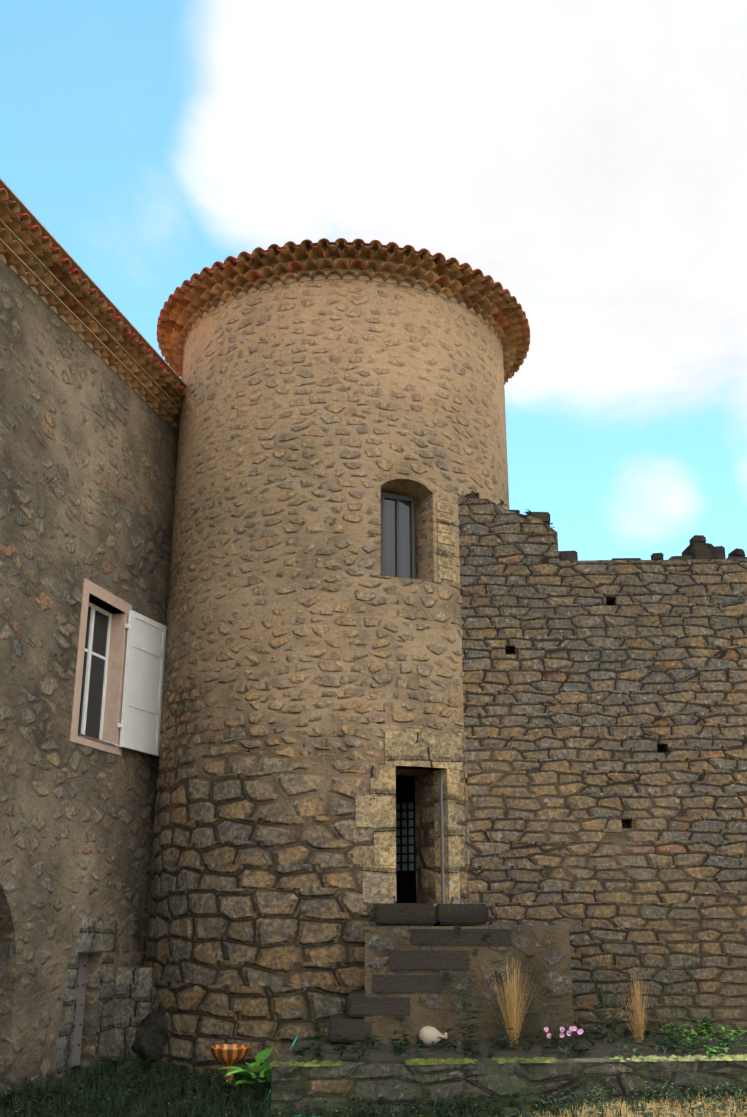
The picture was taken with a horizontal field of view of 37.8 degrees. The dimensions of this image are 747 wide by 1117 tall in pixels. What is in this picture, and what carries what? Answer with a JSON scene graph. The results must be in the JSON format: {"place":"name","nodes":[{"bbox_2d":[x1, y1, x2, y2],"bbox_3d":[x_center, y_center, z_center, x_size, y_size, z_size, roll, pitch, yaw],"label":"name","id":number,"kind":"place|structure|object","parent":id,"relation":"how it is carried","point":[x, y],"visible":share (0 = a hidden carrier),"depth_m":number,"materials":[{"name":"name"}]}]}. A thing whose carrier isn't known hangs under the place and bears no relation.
{"place":"outdoors","nodes":[
{"label":"outdoors","id":0,"kind":"place"},
{"bbox_2d":[251,242,432,256],"bbox_3d":[-0.530,-4.387,19.938,6.350,1.050,6.350,0,-18,2],"label":"tower roof cone","id":1,"kind":"object","parent":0,"point":[347,242],"visible":0.02,"depth_m":16.86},
{"bbox_2d":[0,1054,746,1116],"bbox_3d":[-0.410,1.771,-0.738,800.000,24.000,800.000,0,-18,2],"label":"ground","id":2,"kind":"structure","parent":0,"point":[154,1107],"depth_m":11.13,"materials":[{"name":"green plant"}]},
{"bbox_2d":[0,259,178,1096],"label":"building wall","id":3,"kind":"structure","parent":2,"relation":"on","point":[89,437],"depth_m":14.60,"materials":[{"name":"stone"}]},
{"bbox_2d":[55,916,117,1079],"bbox_3d":[-3.967,5.835,14.652,0.385,1.940,1.460,-4,-19,13],"label":"stone door surround","id":4,"kind":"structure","parent":3,"relation":"attached to","point":[98,934],"depth_m":14.74,"materials":[{"name":"stone"}]},
{"bbox_2d":[71,953,87,1066],"bbox_3d":[-4.039,6.021,14.561,0.040,1.430,0.642,-4,-19,13],"label":"planks door","id":5,"kind":"structure","parent":4,"relation":"attached to","point":[79,1014],"depth_m":14.74,"materials":[{"name":"grey wood"}]},
{"bbox_2d":[0,178,185,434],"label":"eaves","id":6,"kind":"object","parent":3,"relation":"on","point":[44,230],"depth_m":15.34,"materials":[{"name":"orange ceramic"}]},
{"bbox_2d":[0,188,185,433],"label":"eave tiles","id":7,"kind":"object","parent":6,"relation":"attached to","point":[25,237],"visible":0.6,"depth_m":15.39,"materials":[{"name":"tile"}]},
{"bbox_2d":[70,578,131,755],"bbox_3d":[-4.038,1.595,15.696,0.322,2.290,1.490,-4,-19,13],"label":"window surround","id":8,"kind":"object","parent":3,"relation":"attached to","point":[115,680],"visible":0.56,"depth_m":16.00,"materials":[{"name":"beige stone"}]},
{"bbox_2d":[81,602,111,739],"bbox_3d":[-4.129,1.617,15.713,0.055,1.980,1.126,-4,-19,13],"label":"window frame","id":9,"kind":"object","parent":8,"relation":"in","point":[90,652],"visible":0.35,"depth_m":15.93,"materials":[{"name":"white wood"}]},
{"bbox_2d":[78,606,107,738],"bbox_3d":[-4.131,1.617,15.713,0.011,1.940,1.090,-4,-19,13],"label":"window glass pane","id":10,"kind":"object","parent":9,"relation":"in","point":[94,705],"depth_m":15.91,"materials":[{"name":"glass"}]},
{"bbox_2d":[104,624,129,745],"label":"shutter hinges","id":11,"kind":"object","parent":8,"relation":"attached to","point":[120,725],"visible":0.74,"depth_m":15.95,"materials":[{"name":"white paint"}]},
{"bbox_2d":[119,610,166,755],"bbox_3d":[-3.511,1.918,16.673,0.057,2.060,1.050,-6,-19,18],"label":"shutter window","id":12,"kind":"structure","parent":8,"relation":"attached to","point":[143,689],"depth_m":16.61,"materials":[{"name":"white wood"}]},
{"bbox_2d":[111,965,152,1066],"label":"block wall","id":13,"kind":"structure","parent":2,"relation":"on","point":[134,986],"depth_m":15.17,"materials":[{"name":"stone"}]},
{"bbox_2d":[131,1001,168,1061],"bbox_3d":[-2.697,6.093,14.971,1.174,1.534,0.710,0,-18,2],"label":"boulder","id":14,"kind":"object","parent":2,"relation":"on","point":[151,1035],"visible":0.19,"depth_m":14.61,"materials":[{"name":"grey stone"}]},
{"bbox_2d":[209,1044,250,1082],"bbox_3d":[-1.749,6.149,13.237,0.510,0.415,0.510,0,-18,2],"label":"terracotta urn","id":15,"kind":"object","parent":2,"relation":"on","point":[228,1055],"visible":0.73,"depth_m":13.13,"materials":[{"name":"orange ceramic"}]},
{"bbox_2d":[219,1047,273,1084],"bbox_3d":[-1.321,5.880,12.623,1.024,0.480,0.970,0,-18,2],"label":"hosta plant","id":16,"kind":"object","parent":2,"relation":"on","point":[264,1069],"visible":0.6,"depth_m":12.48,"materials":[{"name":"green plant"}]},
{"bbox_2d":[260,1036,319,1116],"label":"garden hose","id":17,"kind":"object","parent":2,"relation":"on","point":[294,1041],"visible":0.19,"depth_m":13.11,"materials":[{"name":"teal rubber"}]},
{"bbox_2d":[147,279,508,1077],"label":"tower","id":18,"kind":"structure","parent":2,"relation":"on","point":[367,749],"depth_m":15.93,"materials":[{"name":"stone"}]},
{"bbox_2d":[145,279,508,1070],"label":"tower wall","id":19,"kind":"structure","parent":18,"relation":"attached to","point":[279,931],"depth_m":15.07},
{"bbox_2d":[156,238,529,384],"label":"roof tiles","id":20,"kind":"object","parent":18,"relation":"attached to","point":[196,296],"visible":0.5,"depth_m":17.38,"materials":[{"name":"orange tile"}]},
{"bbox_2d":[183,244,503,362],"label":"tower cornice","id":21,"kind":"structure","parent":18,"relation":"attached to","point":[346,276],"depth_m":17.05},
{"bbox_2d":[381,492,414,578],"bbox_3d":[0.355,-0.310,16.223,0.540,1.360,0.060,7,-19,-20],"label":"window frame","id":22,"kind":"object","parent":18,"relation":"attached to","point":[398,498],"visible":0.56,"depth_m":16.24,"materials":[{"name":"grey wood"}]},
{"bbox_2d":[384,498,410,577],"bbox_3d":[0.346,-0.303,16.245,0.540,1.360,0.030,7,-19,-20],"label":"window glass","id":23,"kind":"object","parent":22,"relation":"attached to","point":[390,538],"depth_m":16.23,"materials":[{"name":"grey glass"}]},
{"bbox_2d":[396,802,413,870],"bbox_3d":[0.518,4.774,18.684,0.900,1.250,0.010,-11,-21,31],"label":"back window pane","id":24,"kind":"object","parent":18,"relation":"attached to","point":[404,841],"depth_m":18.66,"materials":[{"name":"grey"}]},
{"bbox_2d":[396,801,415,872],"bbox_3d":[0.471,4.752,18.614,0.828,1.178,0.024,-11,-21,31],"label":"window lattice","id":25,"kind":"object","parent":18,"relation":"attached to","point":[407,836],"visible":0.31,"depth_m":18.55,"materials":[{"name":"grey metal"}]},
{"bbox_2d":[355,731,464,903],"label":"door frame","id":26,"kind":"structure","parent":18,"relation":"attached to","point":[421,750],"depth_m":14.71,"materials":[{"name":"beige stone"}]},
{"bbox_2d":[439,770,444,903],"bbox_3d":[0.599,3.737,14.714,0.770,1.770,0.050,8,-20,-23],"label":"metal door frame","id":27,"kind":"object","parent":26,"relation":"attached to","point":[441,839],"visible":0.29,"depth_m":14.84,"materials":[{"name":"grey metal"}]},
{"bbox_2d":[437,503,455,580],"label":"window jamb stones","id":28,"kind":"object","parent":18,"relation":"attached to","point":[447,551],"depth_m":16.09,"materials":[{"name":"beige stone"}]},
{"bbox_2d":[15,1054,735,1114],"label":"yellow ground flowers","id":29,"kind":"object","parent":2,"relation":"on","point":[320,1098],"visible":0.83,"depth_m":10.81,"materials":[{"name":"yellow plant"}]},
{"bbox_2d":[354,925,574,1045],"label":"stair side wall","id":30,"kind":"structure","parent":2,"relation":"on","point":[548,946],"depth_m":13.15,"materials":[{"name":"brown stone"}]},
{"bbox_2d":[328,903,511,1041],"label":"stair steps","id":31,"kind":"structure","parent":30,"relation":"on","point":[356,1027],"depth_m":13.26,"materials":[{"name":"grey stone"}]},
{"bbox_2d":[395,926,551,1022],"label":"wall joint plants","id":32,"kind":"object","parent":30,"relation":"attached to","point":[444,976],"depth_m":13.16,"materials":[{"name":"green plant"}]},
{"bbox_2d":[270,1037,746,1116],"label":"retaining wall","id":33,"kind":"structure","parent":2,"relation":"on","point":[402,1082],"depth_m":11.10,"materials":[{"name":"grey stone"}]},
{"bbox_2d":[269,1054,746,1066],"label":"moss","id":34,"kind":"object","parent":33,"relation":"on","point":[542,1059],"visible":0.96,"depth_m":11.31,"materials":[{"name":"green plant"}]},
{"bbox_2d":[315,1034,746,1061],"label":"soil bed","id":35,"kind":"object","parent":33,"relation":"in","point":[604,1048],"depth_m":12.47,"materials":[{"name":"brown soil"}]},
{"bbox_2d":[316,1009,331,1050],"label":"tall weed stems","id":36,"kind":"object","parent":35,"relation":"on","point":[324,1028],"visible":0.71,"depth_m":12.40,"materials":[{"name":"green"}]},
{"bbox_2d":[312,1006,336,1042],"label":"plant leaves","id":37,"kind":"object","parent":36,"relation":"attached to","point":[324,1025],"visible":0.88,"depth_m":12.41,"materials":[{"name":"green plant"}]},
{"bbox_2d":[419,1026,446,1046],"bbox_3d":[0.698,5.609,12.792,0.330,0.230,0.230,3,-30,-8],"label":"clay jug","id":38,"kind":"object","parent":35,"relation":"on","point":[428,1034],"visible":0.75,"depth_m":12.72,"materials":[{"name":"beige ceramic"}]},
{"bbox_2d":[451,974,482,1046],"bbox_3d":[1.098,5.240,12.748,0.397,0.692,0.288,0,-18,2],"label":"plant leaves","id":39,"kind":"object","parent":35,"relation":"on","point":[469,1032],"visible":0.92,"depth_m":12.76,"materials":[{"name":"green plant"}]},
{"bbox_2d":[477,957,537,1047],"bbox_3d":[1.631,5.218,12.842,0.737,0.996,0.756,-5,-19,14],"label":"straw tuft","id":40,"kind":"object","parent":35,"relation":"on","point":[513,1011],"visible":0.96,"depth_m":12.74,"materials":[{"name":"beige plant"}]},
{"bbox_2d":[292,1016,746,1062],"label":"weed leaves","id":41,"kind":"object","parent":35,"relation":"on","point":[576,1052],"visible":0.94,"depth_m":12.28,"materials":[{"name":"green plant"}]},
{"bbox_2d":[544,1026,583,1037],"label":"pink flowers","id":42,"kind":"object","parent":35,"relation":"on","point":[573,1028],"visible":0.85,"depth_m":12.84,"materials":[{"name":"pink plant"}]},
{"bbox_2d":[533,1030,594,1044],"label":"flower leaves","id":43,"kind":"object","parent":35,"relation":"on","point":[560,1038],"visible":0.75,"depth_m":12.82,"materials":[{"name":"green plant"}]},
{"bbox_2d":[593,974,622,1040],"bbox_3d":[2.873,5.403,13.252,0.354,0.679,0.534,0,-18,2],"label":"plant leaves","id":44,"kind":"object","parent":35,"relation":"on","point":[606,1024],"visible":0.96,"depth_m":13.28,"materials":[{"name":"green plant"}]},
{"bbox_2d":[602,968,653,1042],"bbox_3d":[3.163,5.436,13.259,0.549,0.839,0.703,9,-20,-25],"label":"straw tuft","id":45,"kind":"object","parent":35,"relation":"on","point":[637,1023],"visible":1,"depth_m":13.17,"materials":[{"name":"beige plant"}]},
{"bbox_2d":[630,924,696,1040],"bbox_3d":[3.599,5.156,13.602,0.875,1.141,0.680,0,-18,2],"label":"plant leaves","id":46,"kind":"object","parent":35,"relation":"on","point":[682,990],"visible":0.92,"depth_m":13.52,"materials":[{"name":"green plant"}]},
{"bbox_2d":[660,1018,746,1056],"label":"bright bed leaves","id":47,"kind":"object","parent":35,"relation":"on","point":[717,1047],"visible":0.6,"depth_m":13.01,"materials":[{"name":"green plant"}]},
{"bbox_2d":[458,497,746,1034],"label":"ruin wall","id":48,"kind":"structure","parent":2,"relation":"on","point":[605,716],"depth_m":15.22,"materials":[{"name":"stone"}]},
{"bbox_2d":[465,489,567,557],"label":"wall plants","id":49,"kind":"object","parent":48,"relation":"on","point":[528,513],"depth_m":16.44,"materials":[{"name":"green plant"}]},
{"bbox_2d":[464,494,746,560],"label":"loose stones","id":50,"kind":"object","parent":48,"relation":"on","point":[698,547],"depth_m":16.28,"materials":[{"name":"stone"}]},
{"bbox_2d":[535,1091,746,1116],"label":"dry grass","id":51,"kind":"structure","parent":2,"relation":"on","point":[626,1113],"depth_m":10.38,"materials":[{"name":"plant"}]},
{"bbox_2d":[0,0,746,560],"label":"sky","id":52,"kind":"structure","parent":0,"point":[588,158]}
]}

